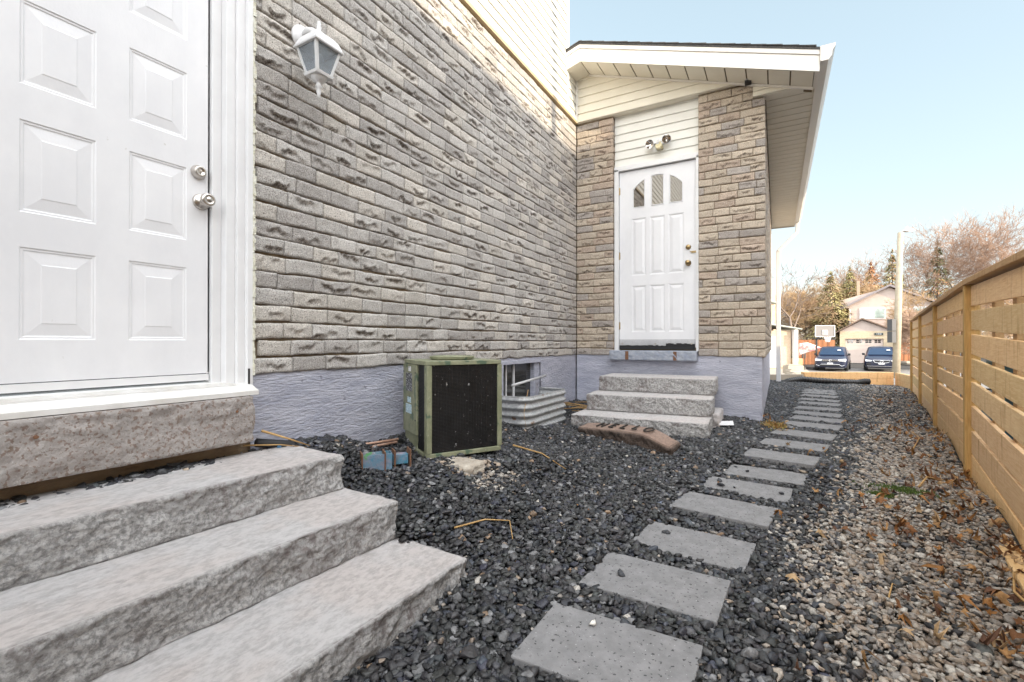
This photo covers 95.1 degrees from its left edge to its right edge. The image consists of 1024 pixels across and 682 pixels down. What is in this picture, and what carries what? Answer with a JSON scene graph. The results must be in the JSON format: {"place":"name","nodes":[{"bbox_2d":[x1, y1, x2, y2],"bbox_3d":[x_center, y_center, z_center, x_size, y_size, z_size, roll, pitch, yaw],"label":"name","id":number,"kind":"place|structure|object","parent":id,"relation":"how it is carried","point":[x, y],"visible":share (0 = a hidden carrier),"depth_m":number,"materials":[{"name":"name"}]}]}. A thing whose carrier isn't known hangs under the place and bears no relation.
{"place":"outdoors","nodes":[
{"label":"outdoors","id":0,"kind":"place"},
{"bbox_2d":[0,351,1023,681],"bbox_3d":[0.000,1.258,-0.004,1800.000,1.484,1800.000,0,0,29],"label":"ground","id":1,"kind":"structure","parent":0,"point":[860,365],"depth_m":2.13,"materials":[{"name":"grey gravel"}]},
{"bbox_2d":[243,444,306,447],"bbox_3d":[-1.086,0.483,2.153,0.265,0.048,0.009,0,0,-36],"label":"dry stem","id":2,"kind":"object","parent":1,"relation":"on","point":[268,445],"visible":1,"depth_m":2.13,"materials":[{"name":"brown plant"}]},
{"bbox_2d":[90,537,466,681],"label":"stone step","id":3,"kind":"object","parent":1,"relation":"on","point":[340,621],"visible":0.67,"depth_m":1.31,"materials":[{"name":"stone"}]},
{"bbox_2d":[0,488,397,681],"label":"stone step","id":4,"kind":"object","parent":3,"relation":"on","point":[89,623],"visible":0.84,"depth_m":1.28,"materials":[{"name":"stone"}]},
{"bbox_2d":[0,446,344,591],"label":"stone step","id":5,"kind":"object","parent":4,"relation":"on","point":[49,534],"visible":0.99,"depth_m":1.50,"materials":[{"name":"stone"}]},
{"bbox_2d":[261,430,309,445],"bbox_3d":[-1.048,0.450,2.171,0.209,0.102,0.011,0,0,-39],"label":"dry stem","id":6,"kind":"object","parent":1,"relation":"on","point":[270,433],"visible":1,"depth_m":2.15,"materials":[{"name":"brown plant"}]},
{"bbox_2d":[254,438,402,447],"bbox_3d":[-0.927,0.547,2.493,0.076,0.204,0.881,0,0,33],"label":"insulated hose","id":7,"kind":"object","parent":1,"relation":"on","point":[273,441],"visible":0.36,"depth_m":2.17,"materials":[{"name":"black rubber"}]},
{"bbox_2d":[360,446,410,472],"bbox_3d":[-0.658,0.626,2.436,0.249,0.115,0.084,0,0,-25],"label":"metal box","id":8,"kind":"object","parent":1,"relation":"on","point":[383,459],"visible":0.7,"depth_m":2.41,"materials":[{"name":"blue paint"}]},
{"bbox_2d":[0,0,835,499],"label":"house","id":9,"kind":"structure","parent":1,"relation":"on","point":[238,216],"depth_m":2.68,"materials":[{"name":"brick"}]},
{"bbox_2d":[0,0,215,393],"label":"door","id":10,"kind":"structure","parent":9,"relation":"in","point":[106,200],"depth_m":1.75,"materials":[{"name":"white paint"}]},
{"bbox_2d":[291,21,343,97],"bbox_3d":[-0.975,-1.393,2.312,0.230,0.407,0.168,0,0,29],"label":"wall lantern","id":11,"kind":"object","parent":9,"relation":"attached to","point":[320,53],"depth_m":2.27,"materials":[{"name":"white paint"}]},
{"bbox_2d":[366,438,398,444],"bbox_3d":[-0.951,0.531,2.490,0.105,0.119,0.762,0,0,42],"label":"copper line","id":12,"kind":"object","parent":9,"relation":"attached to","point":[383,441],"visible":0.34,"depth_m":2.70,"materials":[{"name":"brown metal"}]},
{"bbox_2d":[370,441,397,447],"bbox_3d":[-0.943,0.541,2.464,0.094,0.129,0.766,0,0,39],"label":"copper line","id":13,"kind":"object","parent":9,"relation":"attached to","point":[388,443],"visible":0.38,"depth_m":2.69,"materials":[{"name":"brown metal"}]},
{"bbox_2d":[501,359,540,396],"bbox_3d":[0.053,0.398,4.495,0.120,0.435,0.814,0,0,29],"label":"cellar window","id":14,"kind":"structure","parent":9,"relation":"in","point":[515,371],"depth_m":4.55,"materials":[{"name":"paint"}]},
{"bbox_2d":[502,387,565,428],"bbox_3d":[0.204,0.740,4.294,0.331,0.551,0.883,0,0,29],"label":"window well","id":15,"kind":"object","parent":9,"relation":"attached to","point":[546,406],"depth_m":4.00,"materials":[{"name":"metal"}]},
{"bbox_2d":[511,375,545,386],"bbox_3d":[0.172,0.365,4.365,0.026,0.046,0.941,0,0,21],"label":"plastic pipe","id":16,"kind":"object","parent":15,"relation":"on","point":[526,381],"visible":1,"depth_m":4.26,"materials":[{"name":"grey plastic"}]},
{"bbox_2d":[619,159,695,349],"bbox_3d":[1.602,-0.932,5.220,0.859,2.051,0.085,0,0,29],"label":"door","id":17,"kind":"structure","parent":9,"relation":"in","point":[657,254],"depth_m":5.22,"materials":[{"name":"white paint"}]},
{"bbox_2d":[645,134,670,149],"bbox_3d":[1.625,-2.189,5.185,0.280,0.145,0.118,0,0,29],"label":"flood light","id":18,"kind":"object","parent":9,"relation":"attached to","point":[660,142],"visible":1,"depth_m":5.17,"materials":[{"name":"white paint"}]},
{"bbox_2d":[745,79,751,85],"bbox_3d":[2.379,-2.610,4.689,0.082,0.082,0.105,0,0,29],"label":"security camera","id":19,"kind":"object","parent":9,"relation":"attached to","point":[748,82],"visible":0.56,"depth_m":4.66,"materials":[{"name":"black plastic"}]},
{"bbox_2d":[403,355,501,457],"bbox_3d":[-0.372,0.374,2.894,0.490,0.570,0.422,0,0,-30],"label":"air conditioner","id":20,"kind":"object","parent":1,"relation":"on","point":[452,404],"visible":0.99,"depth_m":2.73,"materials":[{"name":"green metal"}]},
{"bbox_2d":[443,457,485,476],"bbox_3d":[-0.285,0.694,2.584,0.251,0.072,0.189,0,0,29],"label":"stone pad","id":21,"kind":"object","parent":1,"relation":"on","point":[470,466],"visible":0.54,"depth_m":2.53,"materials":[{"name":"stone"}]},
{"bbox_2d":[454,519,512,538],"bbox_3d":[-0.118,0.810,2.033,0.254,0.054,0.100,0,0,5],"label":"dry stem","id":22,"kind":"object","parent":1,"relation":"on","point":[483,520],"visible":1,"depth_m":2.04,"materials":[{"name":"brown plant"}]},
{"bbox_2d":[513,444,565,468],"bbox_3d":[0.166,0.703,2.854,0.332,0.133,0.024,0,0,15],"label":"dry stem","id":23,"kind":"object","parent":1,"relation":"on","point":[536,452],"visible":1,"depth_m":2.86,"materials":[{"name":"brown plant"}]},
{"bbox_2d":[511,603,703,681],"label":"paver","id":24,"kind":"object","parent":1,"relation":"on","point":[569,643],"visible":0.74,"depth_m":1.30,"materials":[{"name":"grey concrete"}]},
{"bbox_2d":[589,619,595,625],"bbox_3d":[0.245,0.856,1.420,0.021,0.014,0.024,0,0,29],"label":"loose stone","id":25,"kind":"object","parent":24,"relation":"on","point":[592,622],"visible":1,"depth_m":1.41,"materials":[{"name":"white stone"}]},
{"bbox_2d":[578,422,680,455],"bbox_3d":[0.909,0.825,3.734,0.849,0.310,0.240,0,0,38],"label":"carved stone","id":26,"kind":"object","parent":1,"relation":"on","point":[649,438],"visible":0.52,"depth_m":3.62,"materials":[{"name":"brown stone"}]},
{"bbox_2d":[571,409,712,437],"bbox_3d":[1.159,0.739,4.197,1.170,0.154,0.522,0,0,27],"label":"stone step","id":27,"kind":"object","parent":1,"relation":"on","point":[685,426],"visible":0.56,"depth_m":4.00,"materials":[{"name":"stone"}]},
{"bbox_2d":[586,390,714,416],"bbox_3d":[1.328,0.586,4.502,1.140,0.153,0.518,0,0,25],"label":"stone step","id":28,"kind":"object","parent":27,"relation":"on","point":[668,403],"visible":0.97,"depth_m":4.30,"materials":[{"name":"stone"}]},
{"bbox_2d":[599,373,717,394],"bbox_3d":[1.512,0.436,4.834,1.126,0.151,0.552,0,0,27],"label":"stone step","id":29,"kind":"object","parent":28,"relation":"on","point":[682,384],"visible":1,"depth_m":4.61,"materials":[{"name":"stone"}]},
{"bbox_2d":[579,552,730,625],"bbox_3d":[0.511,0.880,1.672,0.457,0.046,0.304,-1,-1,33],"label":"paver","id":30,"kind":"object","parent":1,"relation":"on","point":[696,596],"visible":0.64,"depth_m":1.64,"materials":[{"name":"grey concrete"}]},
{"bbox_2d":[617,569,625,576],"bbox_3d":[0.400,0.852,1.719,0.025,0.014,0.036,0,0,-7],"label":"loose stone","id":31,"kind":"object","parent":30,"relation":"on","point":[620,572],"visible":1,"depth_m":1.71,"materials":[{"name":"grey stone"}]},
{"bbox_2d":[633,521,755,573],"bbox_3d":[0.780,0.896,2.026,0.457,0.045,0.304,0,0,36],"label":"paver","id":32,"kind":"object","parent":1,"relation":"on","point":[719,551],"visible":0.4,"depth_m":2.00,"materials":[{"name":"grey concrete"}]},
{"bbox_2d":[713,407,723,426],"bbox_3d":[1.914,0.740,4.485,0.183,0.152,0.526,0,0,29],"label":"stone block","id":33,"kind":"object","parent":1,"relation":"on","point":[718,417],"depth_m":4.30,"materials":[{"name":"stone"}]},
{"bbox_2d":[669,491,777,532],"bbox_3d":[1.086,0.873,2.404,0.457,0.045,0.304,0,0,37],"label":"paver","id":34,"kind":"object","parent":1,"relation":"on","point":[731,511],"visible":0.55,"depth_m":2.37,"materials":[{"name":"grey concrete"}]},
{"bbox_2d":[719,421,733,424],"bbox_3d":[1.983,0.761,4.345,0.134,0.022,0.185,0,0,22],"label":"paper scrap","id":35,"kind":"object","parent":1,"relation":"on","point":[726,423],"visible":0.79,"depth_m":4.33,"materials":[{"name":"white paper"}]},
{"bbox_2d":[704,476,792,503],"bbox_3d":[1.367,0.884,2.739,0.457,0.045,0.304,0,0,34],"label":"paver","id":36,"kind":"object","parent":1,"relation":"on","point":[758,490],"visible":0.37,"depth_m":2.73,"materials":[{"name":"grey concrete"}]},
{"bbox_2d":[723,464,805,485],"bbox_3d":[1.653,0.887,3.060,0.457,0.045,0.304,-1,-1,35],"label":"paver","id":37,"kind":"object","parent":1,"relation":"on","point":[779,476],"visible":0.47,"depth_m":3.03,"materials":[{"name":"grey concrete"}]},
{"bbox_2d":[758,420,793,430],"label":"weeds","id":38,"kind":"object","parent":1,"relation":"on","point":[774,424],"visible":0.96,"depth_m":4.38,"materials":[{"name":"brown plant"}]},
{"bbox_2d":[741,448,819,467],"bbox_3d":[1.918,0.843,3.347,0.457,0.045,0.304,0,-1,41],"label":"paver","id":39,"kind":"object","parent":1,"relation":"on","point":[784,458],"visible":0.62,"depth_m":3.29,"materials":[{"name":"grey concrete"}]},
{"bbox_2d":[770,374,803,379],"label":"concrete curb","id":40,"kind":"structure","parent":1,"relation":"on","point":[783,376],"depth_m":10.34,"materials":[{"name":"grey concrete"}]},
{"bbox_2d":[558,384,1023,681],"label":"dead leaves","id":41,"kind":"object","parent":1,"relation":"on","point":[992,639],"visible":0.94,"depth_m":2.10,"materials":[{"name":"brown plant"}]},
{"bbox_2d":[783,364,803,372],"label":"retaining block","id":42,"kind":"structure","parent":1,"relation":"on","point":[792,366],"depth_m":29.56,"materials":[{"name":"concrete"}]},
{"bbox_2d":[785,369,803,373],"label":"retaining block","id":43,"kind":"structure","parent":1,"relation":"on","point":[792,370],"depth_m":28.05,"materials":[{"name":"concrete"}]},
{"bbox_2d":[760,438,829,452],"bbox_3d":[2.223,0.837,3.703,0.457,0.045,0.304,-1,-1,41],"label":"paver","id":44,"kind":"object","parent":1,"relation":"on","point":[816,447],"visible":0.46,"depth_m":3.68,"materials":[{"name":"grey concrete"}]},
{"bbox_2d":[771,259,829,345],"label":"bare tree","id":45,"kind":"object","parent":1,"relation":"on","point":[785,313],"visible":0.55,"depth_m":50.52,"materials":[{"name":"brown plant"}]},
{"bbox_2d":[770,428,836,441],"bbox_3d":[2.538,0.829,4.076,0.457,0.045,0.304,0,0,41],"label":"paver","id":46,"kind":"object","parent":1,"relation":"on","point":[815,435],"visible":0.56,"depth_m":4.04,"materials":[{"name":"grey concrete"}]},
{"bbox_2d":[798,340,809,363],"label":"fence gate","id":47,"kind":"structure","parent":1,"relation":"on","point":[807,357],"depth_m":41.80,"materials":[{"name":"orange wood"}]},
{"bbox_2d":[781,291,828,354],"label":"bare tree","id":48,"kind":"object","parent":1,"relation":"on","point":[797,310],"visible":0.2,"depth_m":56.13,"materials":[{"name":"brown plant"}]},
{"bbox_2d":[775,278,847,339],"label":"bare tree","id":49,"kind":"object","parent":1,"relation":"on","point":[795,314],"visible":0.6,"depth_m":54.16,"materials":[{"name":"brown plant"}]},
{"bbox_2d":[786,421,842,430],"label":"paver","id":50,"kind":"object","parent":1,"relation":"on","point":[818,426],"visible":0.31,"depth_m":4.47,"materials":[{"name":"grey concrete"}]},
{"bbox_2d":[787,285,843,339],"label":"bare tree","id":51,"kind":"object","parent":1,"relation":"on","point":[819,296],"visible":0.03,"depth_m":59.57,"materials":[{"name":"brown plant"}]},
{"bbox_2d":[790,415,844,423],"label":"paver","id":52,"kind":"object","parent":1,"relation":"on","point":[818,419],"visible":0.48,"depth_m":4.82,"materials":[{"name":"grey concrete"}]},
{"bbox_2d":[793,410,842,417],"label":"paver","id":53,"kind":"object","parent":1,"relation":"on","point":[819,413],"visible":0.38,"depth_m":5.23,"materials":[{"name":"grey concrete"}]},
{"bbox_2d":[795,406,841,411],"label":"paver","id":54,"kind":"object","parent":1,"relation":"on","point":[819,408],"visible":0.46,"depth_m":5.62,"materials":[{"name":"grey concrete"}]},
{"bbox_2d":[800,394,837,397],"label":"paver","id":55,"kind":"object","parent":1,"relation":"on","point":[823,396],"visible":0.47,"depth_m":7.01,"materials":[{"name":"grey concrete"}]},
{"bbox_2d":[801,391,836,394],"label":"paver","id":56,"kind":"object","parent":1,"relation":"on","point":[819,393],"visible":0.42,"depth_m":7.30,"materials":[{"name":"grey concrete"}]},
{"bbox_2d":[803,390,835,392],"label":"paver","id":57,"kind":"object","parent":1,"relation":"on","point":[819,391],"visible":0.2,"depth_m":7.70,"materials":[{"name":"grey concrete"}]},
{"bbox_2d":[798,401,841,406],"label":"paver","id":58,"kind":"object","parent":1,"relation":"on","point":[826,404],"visible":0.37,"depth_m":6.10,"materials":[{"name":"grey concrete"}]},
{"bbox_2d":[800,398,839,402],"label":"paver","id":59,"kind":"object","parent":1,"relation":"on","point":[828,400],"visible":0.46,"depth_m":6.46,"materials":[{"name":"grey concrete"}]},
{"bbox_2d":[806,389,835,391],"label":"paver","id":60,"kind":"object","parent":1,"relation":"on","point":[822,390],"visible":0.34,"depth_m":8.03,"materials":[{"name":"grey concrete"}]},
{"bbox_2d":[810,340,834,363],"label":"board fence","id":61,"kind":"object","parent":1,"relation":"on","point":[821,343],"visible":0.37,"depth_m":42.00,"materials":[{"name":"orange wood"}]},
{"bbox_2d":[791,271,855,356],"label":"conifer tree","id":62,"kind":"object","parent":1,"relation":"on","point":[831,296],"visible":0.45,"depth_m":52.57,"materials":[{"name":"green plant"}]},
{"bbox_2d":[782,376,870,383],"bbox_3d":[6.593,0.845,9.858,1.936,0.214,0.156,0,0,-4],"label":"drain pipe","id":63,"kind":"object","parent":1,"relation":"on","point":[826,380],"visible":0.78,"depth_m":9.82,"materials":[{"name":"black plastic"}]},
{"bbox_2d":[820,266,863,344],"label":"conifer tree","id":64,"kind":"object","parent":1,"relation":"on","point":[849,276],"visible":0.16,"depth_m":54.83,"materials":[{"name":"green plant"}]},
{"bbox_2d":[808,270,879,343],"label":"bare tree","id":65,"kind":"object","parent":1,"relation":"on","point":[868,289],"visible":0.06,"depth_m":55.66,"materials":[{"name":"brown plant"}]},
{"bbox_2d":[801,372,893,384],"bbox_3d":[7.490,0.846,10.462,1.975,0.301,0.140,0,0,0],"label":"timber edging","id":66,"kind":"object","parent":1,"relation":"on","point":[881,378],"visible":0.56,"depth_m":10.39,"materials":[{"name":"brown wood"}]},
{"bbox_2d":[836,261,882,342],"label":"conifer tree","id":67,"kind":"object","parent":1,"relation":"on","point":[871,268],"visible":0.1,"depth_m":58.00,"materials":[{"name":"plant"}]},
{"bbox_2d":[807,281,934,362],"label":"garage house","id":68,"kind":"structure","parent":1,"relation":"on","point":[863,332],"depth_m":49.60,"materials":[{"name":"beige paint"}]},
{"bbox_2d":[845,339,882,362],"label":"garage door","id":69,"kind":"structure","parent":68,"relation":"in","point":[855,347],"depth_m":46.06,"materials":[{"name":"white metal"}]},
{"bbox_2d":[859,307,885,318],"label":"window","id":70,"kind":"structure","parent":68,"relation":"in","point":[866,313],"depth_m":51.25,"materials":[{"name":"white glass"}]},
{"bbox_2d":[810,248,934,300],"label":"bare tree","id":71,"kind":"object","parent":1,"relation":"on","point":[859,275],"visible":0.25,"depth_m":62.82,"materials":[{"name":"brown plant"}]},
{"bbox_2d":[888,583,896,597],"bbox_3d":[1.326,0.861,1.631,0.119,0.030,0.005,0,0,-41],"label":"dry stem","id":72,"kind":"object","parent":1,"relation":"on","point":[892,584],"visible":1,"depth_m":1.61,"materials":[{"name":"beige plant"}]},
{"bbox_2d":[881,248,905,288],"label":"conifer tree","id":73,"kind":"object","parent":1,"relation":"on","point":[892,258],"visible":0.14,"depth_m":59.98,"materials":[{"name":"green plant"}]},
{"bbox_2d":[781,325,1012,340],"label":"distant wood","id":74,"kind":"object","parent":1,"relation":"on","point":[952,334],"visible":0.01,"depth_m":97.89,"materials":[{"name":"brown plant"}]},
{"bbox_2d":[895,373,909,388],"bbox_3d":[8.206,0.866,9.729,0.090,0.336,1.381,0,0,27],"label":"timber edging","id":75,"kind":"object","parent":1,"relation":"on","point":[902,379],"visible":0.4,"depth_m":9.85,"materials":[{"name":"brown wood"}]},
{"bbox_2d":[901,341,909,360],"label":"board fence","id":76,"kind":"object","parent":1,"relation":"on","point":[905,357],"visible":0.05,"depth_m":41.99,"materials":[{"name":"orange wood"}]},
{"bbox_2d":[852,481,965,504],"bbox_3d":[2.212,0.848,2.648,0.492,0.040,0.277,0,0,9],"label":"moss","id":77,"kind":"object","parent":1,"relation":"on","point":[907,490],"visible":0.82,"depth_m":2.64,"materials":[{"name":"plant"}]},
{"bbox_2d":[881,287,952,339],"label":"bare tree","id":78,"kind":"object","parent":1,"relation":"on","point":[907,301],"visible":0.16,"depth_m":45.19,"materials":[{"name":"brown plant"}]},
{"bbox_2d":[892,306,960,354],"bbox_3d":[29.562,-0.231,33.295,4.803,4.615,3.577,0,0,29],"label":"bare tree","id":79,"kind":"object","parent":1,"relation":"on","point":[905,331],"visible":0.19,"depth_m":33.36,"materials":[{"name":"brown plant"}]},
{"bbox_2d":[918,475,941,487],"bbox_3d":[2.597,0.854,2.888,0.543,0.053,0.038,0,0,-37],"label":"dry stem","id":80,"kind":"object","parent":1,"relation":"on","point":[922,482],"visible":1,"depth_m":2.84,"materials":[{"name":"brown plant"}]},
{"bbox_2d":[911,276,949,298],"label":"bare tree","id":81,"kind":"object","parent":1,"relation":"on","point":[930,287],"visible":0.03,"depth_m":61.72,"materials":[{"name":"brown plant"}]},
{"bbox_2d":[919,240,955,351],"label":"conifer tree","id":82,"kind":"object","parent":1,"relation":"on","point":[937,290],"visible":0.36,"depth_m":59.82,"materials":[{"name":"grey plant"}]},
{"bbox_2d":[875,207,1023,297],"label":"bare tree","id":83,"kind":"object","parent":1,"relation":"on","point":[929,258],"visible":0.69,"depth_m":59.64,"materials":[{"name":"brown plant"}]},
{"bbox_2d":[903,201,1023,354],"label":"bare tree","id":84,"kind":"object","parent":1,"relation":"on","point":[974,237],"visible":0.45,"depth_m":58.94,"materials":[{"name":"brown plant"}]},
{"bbox_2d":[910,249,1023,549],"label":"wood fence","id":85,"kind":"object","parent":1,"relation":"on","point":[990,453],"visible":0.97,"depth_m":2.92,"materials":[{"name":"brown wood"}]},
{"bbox_2d":[944,299,1012,338],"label":"bare tree","id":86,"kind":"object","parent":1,"relation":"on","point":[988,332],"visible":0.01,"depth_m":40.80,"materials":[{"name":"brown plant"}]},
{"bbox_2d":[935,229,1023,302],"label":"bare tree","id":87,"kind":"object","parent":1,"relation":"on","point":[1000,258],"visible":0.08,"depth_m":60.20,"materials":[{"name":"brown plant"}]},
{"bbox_2d":[981,299,1012,338],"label":"bare tree","id":88,"kind":"object","parent":1,"relation":"on","point":[1005,305],"visible":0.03,"depth_m":44.79,"materials":[{"name":"brown plant"}]},
{"bbox_2d":[986,359,1012,439],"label":"garden pool","id":89,"kind":"structure","parent":1,"relation":"on","point":[1008,369],"depth_m":4.14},
{"bbox_2d":[999,538,1023,594],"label":"landscape timber","id":90,"kind":"object","parent":1,"relation":"on","point":[1019,576],"visible":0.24,"depth_m":1.91,"materials":[{"name":"beige wood"}]},
{"bbox_2d":[1012,569,1023,601],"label":"dry stem","id":91,"kind":"object","parent":90,"relation":"on","point":[1014,588],"visible":1,"depth_m":1.71,"materials":[{"name":"beige plant"}]},
{"bbox_2d":[770,288,801,368],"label":"corner house","id":92,"kind":"structure","parent":0,"point":[785,347],"depth_m":34.50,"materials":[{"name":"beige paint"}]},
{"bbox_2d":[770,337,775,367],"bbox_3d":[18.877,0.820,34.453,1.750,2.300,0.070,0,0,0],"label":"garage door","id":93,"kind":"structure","parent":92,"relation":"in","point":[773,351],"depth_m":34.42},
{"bbox_2d":[770,368,808,373],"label":"driveway","id":94,"kind":"structure","parent":0,"point":[772,371],"depth_m":31.61,"materials":[{"name":"concrete"}]},
{"bbox_2d":[791,358,802,365],"bbox_3d":[22.977,1.742,37.794,0.650,0.680,0.600,0,0,0],"label":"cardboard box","id":95,"kind":"object","parent":94,"relation":"on","point":[800,361],"visible":0.27,"depth_m":37.49,"materials":[{"name":"yellow cardboard"}]},
{"bbox_2d":[799,343,821,368],"bbox_3d":[22.383,1.097,34.962,1.826,1.950,0.369,0,0,-9],"label":"garden parasol","id":96,"kind":"object","parent":94,"relation":"on","point":[804,348],"visible":0.97,"depth_m":34.88,"materials":[{"name":"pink fabric"}]},
{"bbox_2d":[569,0,1023,343],"label":"sky","id":97,"kind":"structure","parent":0,"point":[922,118],"materials":[{"name":"blue"}]},
{"bbox_2d":[805,367,989,388],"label":"road","id":98,"kind":"structure","parent":0,"point":[863,370],"depth_m":33.09,"materials":[{"name":"grey asphalt"}]},
{"bbox_2d":[806,325,834,369],"bbox_3d":[22.127,0.482,33.432,1.554,3.170,1.934,0,0,0],"label":"basketball hoop","id":99,"kind":"object","parent":98,"relation":"on","point":[825,331],"visible":0.98,"depth_m":33.00,"materials":[{"name":"grey plastic"}]},
{"bbox_2d":[814,346,850,370],"bbox_3d":[23.167,1.224,33.774,2.120,1.681,4.695,0,0,38],"label":"parked car","id":100,"kind":"object","parent":98,"relation":"on","point":[832,356],"visible":0.99,"depth_m":32.51,"materials":[{"name":"blue paint"}]},
{"bbox_2d":[862,346,892,369],"bbox_3d":[26.317,1.212,33.407,2.120,1.681,4.703,0,0,37],"label":"parked car","id":101,"kind":"object","parent":98,"relation":"on","point":[877,356],"visible":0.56,"depth_m":32.29,"materials":[{"name":"blue paint"}]},
{"bbox_2d":[887,226,913,377],"bbox_3d":[19.128,-1.902,23.015,1.241,7.476,0.352,0,0,-4],"label":"lamp pole","id":102,"kind":"object","parent":98,"relation":"on","point":[894,327],"visible":0.92,"depth_m":22.90,"materials":[{"name":"metal"}]}
]}

